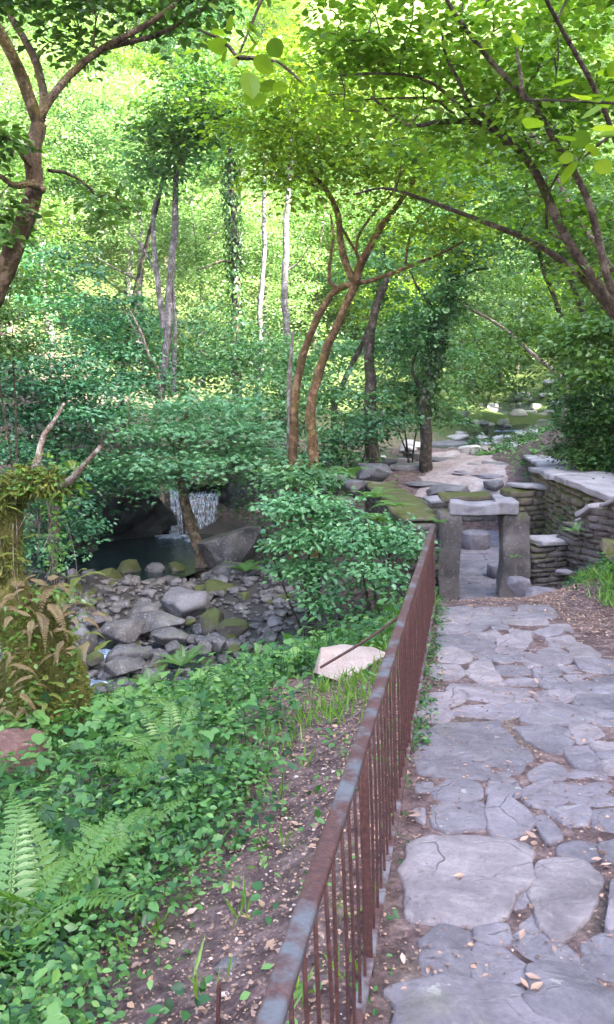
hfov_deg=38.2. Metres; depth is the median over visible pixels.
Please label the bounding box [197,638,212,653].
boulder
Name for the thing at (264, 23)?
hillside tree
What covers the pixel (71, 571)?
cobble
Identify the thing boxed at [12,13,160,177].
hillside tree
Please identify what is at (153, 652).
cobble
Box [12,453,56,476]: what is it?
fern
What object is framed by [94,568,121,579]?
boulder
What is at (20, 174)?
hillside tree
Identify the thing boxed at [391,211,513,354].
hillside tree
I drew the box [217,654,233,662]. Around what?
cobble
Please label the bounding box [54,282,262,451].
sapling
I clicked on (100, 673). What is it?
cobble
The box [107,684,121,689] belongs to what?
cobble
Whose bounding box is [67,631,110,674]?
fern
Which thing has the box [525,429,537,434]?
boulder
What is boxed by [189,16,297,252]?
hillside tree
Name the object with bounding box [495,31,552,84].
hillside tree
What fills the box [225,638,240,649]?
cobble
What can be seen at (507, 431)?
foam
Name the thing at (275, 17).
hillside tree
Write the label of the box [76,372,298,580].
sapling
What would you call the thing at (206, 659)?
cobble
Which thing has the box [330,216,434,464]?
dark tree
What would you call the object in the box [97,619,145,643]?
boulder
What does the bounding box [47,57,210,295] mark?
hillside tree
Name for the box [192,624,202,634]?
cobble
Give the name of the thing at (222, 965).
stone
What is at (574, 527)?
fern
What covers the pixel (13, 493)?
fern
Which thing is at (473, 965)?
leaf litter
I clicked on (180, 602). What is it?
boulder
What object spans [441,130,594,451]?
slim tree
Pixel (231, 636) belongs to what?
cobble
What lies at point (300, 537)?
hazel bush
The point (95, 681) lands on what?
foam
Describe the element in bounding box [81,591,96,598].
cobble
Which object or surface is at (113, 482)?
hanging bush
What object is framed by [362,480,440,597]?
stone wall
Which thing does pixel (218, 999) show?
iron rod
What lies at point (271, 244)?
hillside tree
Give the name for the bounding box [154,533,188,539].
foam
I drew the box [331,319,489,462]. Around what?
sapling
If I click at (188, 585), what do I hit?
cobble
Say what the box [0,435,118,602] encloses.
sapling
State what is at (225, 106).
hillside tree
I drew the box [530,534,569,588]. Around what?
stone wall
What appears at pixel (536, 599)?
leaf litter
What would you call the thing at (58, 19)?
hillside tree
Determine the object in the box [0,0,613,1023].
ground
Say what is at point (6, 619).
fern
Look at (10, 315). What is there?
sapling
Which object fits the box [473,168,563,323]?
hillside tree
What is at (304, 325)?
hillside undergrowth
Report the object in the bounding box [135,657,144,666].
cobble
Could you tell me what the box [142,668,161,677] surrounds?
cobble
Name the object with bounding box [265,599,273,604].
boulder
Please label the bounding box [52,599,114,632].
fern
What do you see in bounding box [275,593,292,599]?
cobble
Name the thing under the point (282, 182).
hillside tree
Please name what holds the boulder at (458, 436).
on the ground at (396, 930)
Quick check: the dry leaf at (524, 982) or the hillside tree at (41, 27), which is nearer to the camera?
the dry leaf at (524, 982)
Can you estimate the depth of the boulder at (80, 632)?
14.10 m
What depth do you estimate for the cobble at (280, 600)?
15.54 m
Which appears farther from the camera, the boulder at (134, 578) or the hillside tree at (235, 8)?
the hillside tree at (235, 8)
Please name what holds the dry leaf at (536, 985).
on the path
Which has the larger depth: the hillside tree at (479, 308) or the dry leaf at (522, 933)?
the hillside tree at (479, 308)
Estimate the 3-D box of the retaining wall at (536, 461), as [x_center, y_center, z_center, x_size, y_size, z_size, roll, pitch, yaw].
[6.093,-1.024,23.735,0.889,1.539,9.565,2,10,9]
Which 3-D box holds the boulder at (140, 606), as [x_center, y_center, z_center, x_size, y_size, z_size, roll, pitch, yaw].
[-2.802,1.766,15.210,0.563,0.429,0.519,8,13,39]
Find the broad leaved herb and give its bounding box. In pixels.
[0,616,382,1003]
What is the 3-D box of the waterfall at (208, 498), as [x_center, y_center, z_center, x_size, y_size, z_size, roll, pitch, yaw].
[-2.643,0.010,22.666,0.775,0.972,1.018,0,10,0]
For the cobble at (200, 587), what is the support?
on the ground at (396, 930)
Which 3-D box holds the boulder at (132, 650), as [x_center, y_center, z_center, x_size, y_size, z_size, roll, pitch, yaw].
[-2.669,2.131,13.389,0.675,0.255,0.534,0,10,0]
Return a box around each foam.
[90,679,109,685]
[98,649,110,658]
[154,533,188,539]
[494,430,521,431]
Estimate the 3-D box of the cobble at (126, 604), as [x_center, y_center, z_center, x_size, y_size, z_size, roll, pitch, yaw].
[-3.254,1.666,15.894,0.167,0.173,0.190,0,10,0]
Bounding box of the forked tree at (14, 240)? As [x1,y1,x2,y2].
[0,0,286,307]
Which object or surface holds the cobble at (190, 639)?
on the ground at (396, 930)
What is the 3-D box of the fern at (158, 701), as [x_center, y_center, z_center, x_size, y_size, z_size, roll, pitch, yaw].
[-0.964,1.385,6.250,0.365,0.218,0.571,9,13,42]
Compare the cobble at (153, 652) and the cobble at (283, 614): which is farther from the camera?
the cobble at (283, 614)
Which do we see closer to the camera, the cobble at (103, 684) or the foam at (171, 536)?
the cobble at (103, 684)
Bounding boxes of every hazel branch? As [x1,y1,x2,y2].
[184,0,300,106]
[476,33,613,184]
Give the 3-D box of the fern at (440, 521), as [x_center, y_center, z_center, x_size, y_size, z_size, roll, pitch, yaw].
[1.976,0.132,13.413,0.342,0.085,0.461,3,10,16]
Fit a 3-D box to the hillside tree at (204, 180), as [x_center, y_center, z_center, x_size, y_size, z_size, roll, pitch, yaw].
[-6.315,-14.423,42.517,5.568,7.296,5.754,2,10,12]
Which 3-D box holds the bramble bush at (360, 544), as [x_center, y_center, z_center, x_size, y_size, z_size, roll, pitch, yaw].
[1.049,0.930,12.947,1.813,1.875,1.850,0,10,0]
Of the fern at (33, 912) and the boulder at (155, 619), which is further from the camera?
the boulder at (155, 619)
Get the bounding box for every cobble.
[67,568,75,575]
[77,609,89,623]
[78,596,98,605]
[81,569,95,575]
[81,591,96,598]
[88,672,93,677]
[91,682,108,687]
[94,598,103,603]
[96,585,111,594]
[96,601,107,607]
[96,686,107,695]
[97,670,103,677]
[102,672,113,679]
[104,616,112,621]
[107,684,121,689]
[109,607,121,612]
[110,596,119,601]
[112,599,129,609]
[116,676,127,685]
[120,586,129,592]
[122,574,132,582]
[123,599,129,608]
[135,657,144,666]
[139,591,146,595]
[140,579,150,584]
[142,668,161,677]
[143,588,157,598]
[144,646,152,651]
[146,634,154,640]
[150,649,160,657]
[150,655,163,664]
[152,580,160,585]
[152,662,167,670]
[164,575,175,582]
[179,581,197,589]
[184,618,196,625]
[186,634,196,643]
[192,584,205,590]
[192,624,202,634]
[194,635,204,643]
[201,657,213,664]
[205,634,215,641]
[208,590,217,596]
[216,590,224,596]
[217,575,227,582]
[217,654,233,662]
[224,634,237,638]
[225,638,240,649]
[227,586,240,593]
[228,644,240,654]
[234,602,245,610]
[238,586,247,591]
[238,592,249,600]
[241,576,259,583]
[241,641,253,652]
[260,596,272,602]
[260,627,271,633]
[263,610,274,617]
[263,630,277,642]
[267,616,282,627]
[271,627,280,632]
[273,586,284,593]
[273,597,284,603]
[274,602,281,607]
[274,609,287,618]
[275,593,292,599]
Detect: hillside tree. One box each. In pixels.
[0,0,75,80]
[0,0,77,245]
[0,38,100,351]
[0,43,59,104]
[0,67,148,335]
[0,110,95,365]
[3,41,124,208]
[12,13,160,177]
[14,0,97,47]
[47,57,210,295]
[53,69,221,372]
[56,2,146,218]
[60,0,176,85]
[97,121,217,238]
[117,178,273,384]
[119,146,226,278]
[127,0,244,119]
[153,0,224,77]
[166,0,263,88]
[178,21,276,114]
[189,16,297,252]
[194,185,332,369]
[201,51,268,186]
[218,0,323,58]
[220,58,353,232]
[222,0,311,41]
[248,180,348,290]
[251,0,312,75]
[251,170,402,359]
[256,1,309,71]
[279,94,345,189]
[292,112,387,210]
[293,45,383,113]
[301,211,452,362]
[306,77,400,234]
[310,177,419,336]
[328,114,411,264]
[330,0,406,111]
[345,116,439,208]
[356,184,421,263]
[357,187,479,372]
[390,82,474,197]
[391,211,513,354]
[399,201,444,323]
[407,133,463,210]
[410,115,472,202]
[416,210,542,391]
[429,193,511,382]
[441,161,533,216]
[452,28,515,167]
[455,241,522,333]
[460,233,570,382]
[464,51,539,165]
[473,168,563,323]
[479,72,595,186]
[479,274,575,373]
[494,75,593,172]
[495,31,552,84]
[513,199,597,316]
[523,208,613,369]
[524,24,595,83]
[535,0,613,126]
[541,0,613,78]
[543,142,613,326]
[561,113,613,313]
[572,119,613,258]
[594,47,613,118]
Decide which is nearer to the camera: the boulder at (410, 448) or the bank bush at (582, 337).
the bank bush at (582, 337)
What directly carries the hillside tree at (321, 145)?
on the ground at (396, 930)
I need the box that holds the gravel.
[0,561,370,696]
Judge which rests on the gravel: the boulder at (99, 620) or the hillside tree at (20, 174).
the boulder at (99, 620)
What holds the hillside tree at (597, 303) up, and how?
on the ground at (396, 930)
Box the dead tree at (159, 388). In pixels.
[123,306,163,502]
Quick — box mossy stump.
[0,403,102,749]
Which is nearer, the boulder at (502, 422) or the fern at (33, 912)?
the fern at (33, 912)
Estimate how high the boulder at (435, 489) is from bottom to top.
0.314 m
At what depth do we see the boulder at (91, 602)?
15.76 m
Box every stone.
[213,956,240,973]
[402,481,441,485]
[432,458,445,461]
[451,472,468,474]
[471,474,503,478]
[481,461,496,463]
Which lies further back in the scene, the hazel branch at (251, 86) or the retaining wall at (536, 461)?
the retaining wall at (536, 461)
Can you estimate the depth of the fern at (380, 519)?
14.82 m
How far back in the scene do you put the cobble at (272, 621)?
14.37 m
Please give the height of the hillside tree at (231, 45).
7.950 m
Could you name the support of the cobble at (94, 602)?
on the ground at (396, 930)
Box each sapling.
[0,238,192,469]
[0,246,70,559]
[0,323,159,567]
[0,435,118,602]
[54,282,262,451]
[76,372,298,580]
[165,318,339,477]
[220,311,384,459]
[241,360,429,503]
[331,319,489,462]
[436,305,558,410]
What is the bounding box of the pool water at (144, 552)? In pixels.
[23,532,214,580]
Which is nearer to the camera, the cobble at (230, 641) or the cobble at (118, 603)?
the cobble at (230, 641)
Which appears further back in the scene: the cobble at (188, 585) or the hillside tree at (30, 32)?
the hillside tree at (30, 32)
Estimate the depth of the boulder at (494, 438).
33.35 m
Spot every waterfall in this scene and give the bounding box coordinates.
[170,488,181,533]
[186,491,219,534]
[189,494,218,524]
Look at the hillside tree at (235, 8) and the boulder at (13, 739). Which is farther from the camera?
the hillside tree at (235, 8)
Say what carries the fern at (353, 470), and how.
on the ground at (396, 930)
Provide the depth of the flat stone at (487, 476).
21.70 m
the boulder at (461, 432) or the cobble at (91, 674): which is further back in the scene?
the boulder at (461, 432)
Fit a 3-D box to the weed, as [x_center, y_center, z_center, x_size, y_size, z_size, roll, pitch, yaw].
[0.655,1.232,5.118,0.270,0.675,7.288,2,10,10]
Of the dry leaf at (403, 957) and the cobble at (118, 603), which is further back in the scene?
the cobble at (118, 603)
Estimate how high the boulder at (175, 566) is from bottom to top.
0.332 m
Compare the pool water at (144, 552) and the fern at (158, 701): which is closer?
the fern at (158, 701)
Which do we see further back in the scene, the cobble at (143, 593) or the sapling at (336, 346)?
the sapling at (336, 346)
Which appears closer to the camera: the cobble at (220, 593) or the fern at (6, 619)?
the fern at (6, 619)
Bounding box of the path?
[381,605,613,1023]
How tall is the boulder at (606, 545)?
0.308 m
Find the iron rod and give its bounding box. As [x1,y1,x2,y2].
[216,982,220,1023]
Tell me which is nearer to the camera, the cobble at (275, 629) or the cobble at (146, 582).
the cobble at (275, 629)
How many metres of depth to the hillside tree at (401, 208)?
54.23 m
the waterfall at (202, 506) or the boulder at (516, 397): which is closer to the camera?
the waterfall at (202, 506)
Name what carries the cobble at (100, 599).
on the ground at (396, 930)
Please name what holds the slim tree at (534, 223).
on the ground at (396, 930)
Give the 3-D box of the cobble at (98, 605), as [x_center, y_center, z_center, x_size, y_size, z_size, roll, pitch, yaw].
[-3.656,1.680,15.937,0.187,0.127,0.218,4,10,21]
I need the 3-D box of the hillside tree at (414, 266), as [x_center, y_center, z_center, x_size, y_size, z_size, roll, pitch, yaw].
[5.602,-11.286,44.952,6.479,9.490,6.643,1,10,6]
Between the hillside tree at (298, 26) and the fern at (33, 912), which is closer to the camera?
the fern at (33, 912)
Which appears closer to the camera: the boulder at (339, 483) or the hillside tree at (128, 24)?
the boulder at (339, 483)
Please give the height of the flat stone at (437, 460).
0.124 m
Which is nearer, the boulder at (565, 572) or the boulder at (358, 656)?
the boulder at (358, 656)
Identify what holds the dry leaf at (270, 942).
on the ground at (396, 930)
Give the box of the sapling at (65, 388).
[0,323,159,567]
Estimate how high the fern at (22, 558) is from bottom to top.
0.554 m
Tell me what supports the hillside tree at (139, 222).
on the ground at (396, 930)
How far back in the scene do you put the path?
3.73 m
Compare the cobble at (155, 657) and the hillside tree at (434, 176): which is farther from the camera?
the hillside tree at (434, 176)
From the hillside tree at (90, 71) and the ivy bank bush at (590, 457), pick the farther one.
the hillside tree at (90, 71)
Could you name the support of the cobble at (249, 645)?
on the ground at (396, 930)
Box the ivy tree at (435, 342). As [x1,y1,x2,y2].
[360,157,542,472]
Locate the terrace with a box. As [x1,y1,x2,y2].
[413,445,508,497]
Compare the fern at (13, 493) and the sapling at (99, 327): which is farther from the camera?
the sapling at (99, 327)
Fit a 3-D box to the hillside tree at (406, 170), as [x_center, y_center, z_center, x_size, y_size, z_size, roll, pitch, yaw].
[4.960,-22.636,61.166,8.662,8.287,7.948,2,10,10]
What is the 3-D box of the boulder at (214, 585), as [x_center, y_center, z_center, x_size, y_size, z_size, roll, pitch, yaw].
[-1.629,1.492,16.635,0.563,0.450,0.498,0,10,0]
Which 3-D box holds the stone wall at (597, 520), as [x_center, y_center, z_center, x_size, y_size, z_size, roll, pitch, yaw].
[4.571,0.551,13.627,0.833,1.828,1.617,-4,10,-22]
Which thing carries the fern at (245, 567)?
on the boulder at (225, 569)
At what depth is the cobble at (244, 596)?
16.02 m
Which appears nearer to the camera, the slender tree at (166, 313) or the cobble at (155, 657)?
the cobble at (155, 657)
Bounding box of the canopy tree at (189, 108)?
[110,24,277,450]
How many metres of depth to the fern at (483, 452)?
26.88 m
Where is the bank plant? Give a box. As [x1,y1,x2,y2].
[562,549,613,603]
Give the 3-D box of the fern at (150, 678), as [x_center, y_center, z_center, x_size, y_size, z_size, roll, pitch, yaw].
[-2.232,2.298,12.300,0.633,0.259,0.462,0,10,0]
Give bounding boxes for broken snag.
[287,331,293,552]
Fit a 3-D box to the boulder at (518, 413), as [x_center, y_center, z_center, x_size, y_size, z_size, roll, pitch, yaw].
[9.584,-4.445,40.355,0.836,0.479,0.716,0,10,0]
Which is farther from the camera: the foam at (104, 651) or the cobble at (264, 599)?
the cobble at (264, 599)
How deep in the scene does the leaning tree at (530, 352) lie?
23.57 m
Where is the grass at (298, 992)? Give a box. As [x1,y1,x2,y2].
[106,555,613,1017]
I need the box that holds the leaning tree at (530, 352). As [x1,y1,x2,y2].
[461,304,568,421]
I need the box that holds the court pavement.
[459,530,498,593]
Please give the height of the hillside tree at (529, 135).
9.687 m
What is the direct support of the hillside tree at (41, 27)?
on the ground at (396, 930)
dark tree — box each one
[310,245,418,462]
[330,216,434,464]
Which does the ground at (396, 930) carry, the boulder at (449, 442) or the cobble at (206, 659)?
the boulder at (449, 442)
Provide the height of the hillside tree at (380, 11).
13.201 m
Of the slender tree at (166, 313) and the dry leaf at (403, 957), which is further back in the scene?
the slender tree at (166, 313)
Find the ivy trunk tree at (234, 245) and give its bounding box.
[181,102,269,420]
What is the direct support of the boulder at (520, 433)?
on the ground at (396, 930)
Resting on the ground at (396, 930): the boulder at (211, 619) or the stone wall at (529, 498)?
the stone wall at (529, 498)
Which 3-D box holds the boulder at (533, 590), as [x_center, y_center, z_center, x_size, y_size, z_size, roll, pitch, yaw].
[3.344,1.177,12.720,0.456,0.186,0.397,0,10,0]
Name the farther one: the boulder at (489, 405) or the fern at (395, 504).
the boulder at (489, 405)
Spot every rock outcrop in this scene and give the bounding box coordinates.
[31,494,109,553]
[77,472,177,539]
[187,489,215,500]
[214,475,266,508]
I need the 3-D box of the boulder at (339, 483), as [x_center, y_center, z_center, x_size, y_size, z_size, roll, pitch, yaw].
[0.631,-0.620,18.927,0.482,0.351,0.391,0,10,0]
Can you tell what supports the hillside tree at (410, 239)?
on the ground at (396, 930)
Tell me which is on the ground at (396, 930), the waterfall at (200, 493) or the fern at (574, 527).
the waterfall at (200, 493)
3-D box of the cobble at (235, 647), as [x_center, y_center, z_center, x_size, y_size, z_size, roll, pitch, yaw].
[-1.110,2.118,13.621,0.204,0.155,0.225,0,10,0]
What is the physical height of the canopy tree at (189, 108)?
9.850 m
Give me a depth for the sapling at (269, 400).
23.02 m
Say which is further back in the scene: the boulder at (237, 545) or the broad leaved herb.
the boulder at (237, 545)
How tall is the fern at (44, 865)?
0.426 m
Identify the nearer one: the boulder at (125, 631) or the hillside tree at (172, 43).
the boulder at (125, 631)
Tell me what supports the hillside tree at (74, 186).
on the ground at (396, 930)
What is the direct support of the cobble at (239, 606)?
on the ground at (396, 930)
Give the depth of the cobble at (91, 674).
12.79 m
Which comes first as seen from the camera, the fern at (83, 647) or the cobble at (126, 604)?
the fern at (83, 647)
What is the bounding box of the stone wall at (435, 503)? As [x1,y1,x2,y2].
[421,494,504,522]
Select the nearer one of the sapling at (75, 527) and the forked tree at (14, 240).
the forked tree at (14, 240)
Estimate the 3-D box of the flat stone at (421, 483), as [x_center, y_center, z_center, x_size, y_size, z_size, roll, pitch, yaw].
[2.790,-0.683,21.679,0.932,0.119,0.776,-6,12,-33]
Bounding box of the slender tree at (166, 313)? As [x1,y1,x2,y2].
[103,56,280,503]
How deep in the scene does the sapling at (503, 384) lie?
37.33 m
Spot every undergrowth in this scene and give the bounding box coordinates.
[0,0,613,402]
[0,585,439,1023]
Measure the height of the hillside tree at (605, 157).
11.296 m
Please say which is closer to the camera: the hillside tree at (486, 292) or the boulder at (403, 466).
the boulder at (403, 466)
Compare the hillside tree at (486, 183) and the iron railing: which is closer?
the iron railing
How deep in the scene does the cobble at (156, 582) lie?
17.24 m
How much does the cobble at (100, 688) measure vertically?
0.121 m
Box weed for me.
[361,596,449,1014]
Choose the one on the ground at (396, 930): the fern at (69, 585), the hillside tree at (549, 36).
the hillside tree at (549, 36)
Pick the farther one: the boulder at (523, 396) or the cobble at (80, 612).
the boulder at (523, 396)
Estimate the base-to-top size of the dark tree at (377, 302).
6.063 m
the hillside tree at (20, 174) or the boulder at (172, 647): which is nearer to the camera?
the boulder at (172, 647)
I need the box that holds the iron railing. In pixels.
[254,525,435,1023]
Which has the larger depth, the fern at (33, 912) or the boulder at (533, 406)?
the boulder at (533, 406)
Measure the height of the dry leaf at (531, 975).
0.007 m
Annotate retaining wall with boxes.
[508,442,572,481]
[528,466,613,534]
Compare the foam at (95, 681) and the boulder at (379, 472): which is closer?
the foam at (95, 681)
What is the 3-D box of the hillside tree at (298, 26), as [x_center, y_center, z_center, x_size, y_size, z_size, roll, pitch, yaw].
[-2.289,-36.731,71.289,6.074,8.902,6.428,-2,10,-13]
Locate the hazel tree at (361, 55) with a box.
[244,0,613,321]
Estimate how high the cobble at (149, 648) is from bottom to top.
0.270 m
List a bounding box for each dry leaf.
[182,908,196,915]
[266,938,274,948]
[400,953,405,962]
[519,929,525,938]
[520,977,528,987]
[525,831,536,837]
[525,972,540,978]
[530,982,542,988]
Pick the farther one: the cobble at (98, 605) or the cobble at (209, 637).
the cobble at (98, 605)
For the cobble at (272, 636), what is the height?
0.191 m
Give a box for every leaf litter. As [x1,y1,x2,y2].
[6,600,437,1023]
[370,578,613,1017]
[436,578,613,636]
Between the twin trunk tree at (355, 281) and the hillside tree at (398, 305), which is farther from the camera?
the hillside tree at (398, 305)
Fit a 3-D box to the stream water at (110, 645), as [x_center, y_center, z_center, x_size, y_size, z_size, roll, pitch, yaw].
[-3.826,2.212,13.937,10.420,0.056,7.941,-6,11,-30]
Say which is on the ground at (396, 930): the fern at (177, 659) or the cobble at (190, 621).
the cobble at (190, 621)
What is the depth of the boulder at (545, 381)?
44.61 m
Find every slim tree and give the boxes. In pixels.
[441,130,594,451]
[469,185,613,446]
[498,144,613,454]
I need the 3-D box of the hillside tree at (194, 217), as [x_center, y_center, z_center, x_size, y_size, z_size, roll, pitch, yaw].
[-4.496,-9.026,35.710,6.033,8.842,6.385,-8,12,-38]
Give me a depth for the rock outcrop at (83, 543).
20.09 m
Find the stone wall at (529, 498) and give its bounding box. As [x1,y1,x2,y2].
[500,482,546,534]
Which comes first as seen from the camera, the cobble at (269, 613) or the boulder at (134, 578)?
the cobble at (269, 613)
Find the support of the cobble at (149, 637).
on the gravel
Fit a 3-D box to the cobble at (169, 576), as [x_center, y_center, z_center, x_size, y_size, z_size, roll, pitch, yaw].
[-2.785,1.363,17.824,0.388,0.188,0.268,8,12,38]
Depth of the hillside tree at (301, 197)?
45.27 m
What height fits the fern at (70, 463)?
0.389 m
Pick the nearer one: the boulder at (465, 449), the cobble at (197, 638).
the cobble at (197, 638)
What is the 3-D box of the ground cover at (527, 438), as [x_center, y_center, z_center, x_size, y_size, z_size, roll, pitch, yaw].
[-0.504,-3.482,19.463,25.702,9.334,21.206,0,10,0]
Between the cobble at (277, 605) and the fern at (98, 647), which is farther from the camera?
the cobble at (277, 605)
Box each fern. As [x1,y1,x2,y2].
[0,484,33,524]
[0,533,52,577]
[0,581,35,629]
[0,698,49,728]
[0,795,144,919]
[0,803,109,957]
[4,648,50,713]
[8,599,52,652]
[9,575,75,641]
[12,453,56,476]
[27,674,75,711]
[35,627,88,671]
[47,460,93,508]
[52,568,105,610]
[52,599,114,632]
[58,796,192,874]
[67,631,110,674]
[90,735,203,795]
[101,697,198,764]
[124,664,166,685]
[130,693,196,723]
[155,644,207,665]
[225,559,265,571]
[327,466,371,478]
[346,487,397,501]
[359,512,394,523]
[369,500,416,509]
[424,518,449,524]
[475,451,496,455]
[561,522,585,531]
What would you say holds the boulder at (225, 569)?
on the ground at (396, 930)
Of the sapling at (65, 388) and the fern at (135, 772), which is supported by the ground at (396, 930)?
the sapling at (65, 388)
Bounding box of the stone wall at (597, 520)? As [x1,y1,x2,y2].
[556,497,613,579]
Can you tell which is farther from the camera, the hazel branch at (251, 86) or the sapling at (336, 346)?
the sapling at (336, 346)
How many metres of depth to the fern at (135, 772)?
5.14 m
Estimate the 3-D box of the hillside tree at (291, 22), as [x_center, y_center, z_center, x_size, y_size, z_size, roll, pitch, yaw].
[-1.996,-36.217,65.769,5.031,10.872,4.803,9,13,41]
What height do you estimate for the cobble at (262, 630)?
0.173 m
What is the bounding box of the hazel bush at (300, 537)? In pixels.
[245,484,375,636]
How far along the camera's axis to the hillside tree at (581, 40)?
62.00 m
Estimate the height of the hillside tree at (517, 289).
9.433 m
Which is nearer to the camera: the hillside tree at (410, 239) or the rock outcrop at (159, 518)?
the rock outcrop at (159, 518)
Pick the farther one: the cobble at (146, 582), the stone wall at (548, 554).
the cobble at (146, 582)
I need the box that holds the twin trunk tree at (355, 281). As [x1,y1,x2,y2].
[179,2,521,562]
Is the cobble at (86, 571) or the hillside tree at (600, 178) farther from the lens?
the hillside tree at (600, 178)
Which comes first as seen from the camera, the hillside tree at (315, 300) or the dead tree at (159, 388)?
the dead tree at (159, 388)
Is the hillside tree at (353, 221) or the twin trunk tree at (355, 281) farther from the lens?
the hillside tree at (353, 221)
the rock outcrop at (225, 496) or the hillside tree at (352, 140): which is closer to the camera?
the rock outcrop at (225, 496)
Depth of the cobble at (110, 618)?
15.23 m
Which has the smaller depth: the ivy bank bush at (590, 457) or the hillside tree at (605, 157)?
the ivy bank bush at (590, 457)
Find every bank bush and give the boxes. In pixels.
[482,278,613,430]
[541,342,613,473]
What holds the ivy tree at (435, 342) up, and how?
on the ground at (396, 930)
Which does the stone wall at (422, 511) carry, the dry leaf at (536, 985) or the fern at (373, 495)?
the fern at (373, 495)
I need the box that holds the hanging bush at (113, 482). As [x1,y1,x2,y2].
[24,446,206,546]
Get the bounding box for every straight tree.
[206,15,365,454]
[223,74,328,434]
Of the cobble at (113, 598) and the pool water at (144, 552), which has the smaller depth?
the cobble at (113, 598)
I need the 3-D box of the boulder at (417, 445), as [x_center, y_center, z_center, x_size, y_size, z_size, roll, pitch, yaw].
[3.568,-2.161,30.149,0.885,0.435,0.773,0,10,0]
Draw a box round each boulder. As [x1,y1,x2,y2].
[0,727,55,788]
[73,623,89,640]
[78,633,97,654]
[81,600,94,609]
[86,610,105,626]
[86,651,103,666]
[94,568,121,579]
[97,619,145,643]
[103,656,141,676]
[105,644,151,662]
[117,559,140,572]
[126,601,160,618]
[130,575,140,582]
[130,610,185,636]
[145,562,165,571]
[151,627,188,644]
[156,577,167,584]
[161,586,209,618]
[165,640,182,655]
[168,561,184,570]
[169,577,183,584]
[196,526,263,568]
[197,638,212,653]
[200,607,223,635]
[205,579,234,592]
[209,562,264,578]
[211,635,225,653]
[215,618,249,636]
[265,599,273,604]
[313,644,384,680]
[327,474,347,490]
[331,496,355,510]
[340,479,366,497]
[357,463,392,481]
[380,459,398,465]
[389,463,418,470]
[399,442,419,451]
[403,452,419,461]
[405,446,417,451]
[426,483,469,495]
[432,440,466,444]
[447,434,468,439]
[455,431,466,433]
[456,411,468,416]
[458,445,480,454]
[471,419,488,426]
[479,403,498,408]
[483,480,503,490]
[491,435,513,444]
[496,436,509,440]
[497,418,509,425]
[506,576,531,596]
[508,409,527,416]
[509,392,518,400]
[512,392,529,399]
[515,431,527,436]
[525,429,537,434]
[525,586,556,596]
[529,403,542,409]
[543,379,553,385]
[555,569,575,575]
[599,538,613,560]
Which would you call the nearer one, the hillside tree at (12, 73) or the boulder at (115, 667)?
the boulder at (115, 667)
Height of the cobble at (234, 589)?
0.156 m
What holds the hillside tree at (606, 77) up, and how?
on the ground at (396, 930)
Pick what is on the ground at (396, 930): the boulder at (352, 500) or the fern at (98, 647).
the boulder at (352, 500)
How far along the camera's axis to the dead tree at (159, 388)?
22.19 m
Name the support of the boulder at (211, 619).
on the gravel
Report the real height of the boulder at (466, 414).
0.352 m
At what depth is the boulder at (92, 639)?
13.46 m
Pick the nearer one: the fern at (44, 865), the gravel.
the fern at (44, 865)
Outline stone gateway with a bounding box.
[436,491,530,600]
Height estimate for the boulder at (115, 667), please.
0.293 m
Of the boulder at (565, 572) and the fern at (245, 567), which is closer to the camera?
the boulder at (565, 572)
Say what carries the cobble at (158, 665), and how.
on the ground at (396, 930)
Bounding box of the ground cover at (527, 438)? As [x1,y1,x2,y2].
[0,366,613,677]
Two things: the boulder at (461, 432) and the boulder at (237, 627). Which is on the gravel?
the boulder at (237, 627)
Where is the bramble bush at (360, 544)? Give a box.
[317,506,443,620]
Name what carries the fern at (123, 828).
on the undergrowth at (70, 960)
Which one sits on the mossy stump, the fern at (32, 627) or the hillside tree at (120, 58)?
the fern at (32, 627)
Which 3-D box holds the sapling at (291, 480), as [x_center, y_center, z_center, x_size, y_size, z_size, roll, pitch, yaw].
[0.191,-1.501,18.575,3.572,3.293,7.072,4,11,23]
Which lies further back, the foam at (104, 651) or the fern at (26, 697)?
the foam at (104, 651)
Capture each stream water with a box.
[77,626,233,699]
[175,397,531,483]
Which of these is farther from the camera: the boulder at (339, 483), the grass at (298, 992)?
the boulder at (339, 483)
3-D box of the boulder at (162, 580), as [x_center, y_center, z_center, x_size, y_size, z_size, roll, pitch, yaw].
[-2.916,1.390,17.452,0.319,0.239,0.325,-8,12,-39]
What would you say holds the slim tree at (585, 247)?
on the ground at (396, 930)
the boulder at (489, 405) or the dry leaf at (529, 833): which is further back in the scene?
the boulder at (489, 405)
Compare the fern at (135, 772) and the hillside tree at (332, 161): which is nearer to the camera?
the fern at (135, 772)
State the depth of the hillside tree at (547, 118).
59.70 m
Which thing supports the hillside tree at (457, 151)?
on the ground at (396, 930)
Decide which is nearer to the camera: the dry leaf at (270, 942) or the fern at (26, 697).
the dry leaf at (270, 942)
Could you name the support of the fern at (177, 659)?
on the gravel
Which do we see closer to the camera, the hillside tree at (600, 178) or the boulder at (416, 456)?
the boulder at (416, 456)
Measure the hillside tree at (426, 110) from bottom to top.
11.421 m
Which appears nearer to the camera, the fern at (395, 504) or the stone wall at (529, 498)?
the fern at (395, 504)
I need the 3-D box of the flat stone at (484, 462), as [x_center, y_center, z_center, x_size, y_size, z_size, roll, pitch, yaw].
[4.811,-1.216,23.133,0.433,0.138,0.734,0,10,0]
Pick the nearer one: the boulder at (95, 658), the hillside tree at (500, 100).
the boulder at (95, 658)
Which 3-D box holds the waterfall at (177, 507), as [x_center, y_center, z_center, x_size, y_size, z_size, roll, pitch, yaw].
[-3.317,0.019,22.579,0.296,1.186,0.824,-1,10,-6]

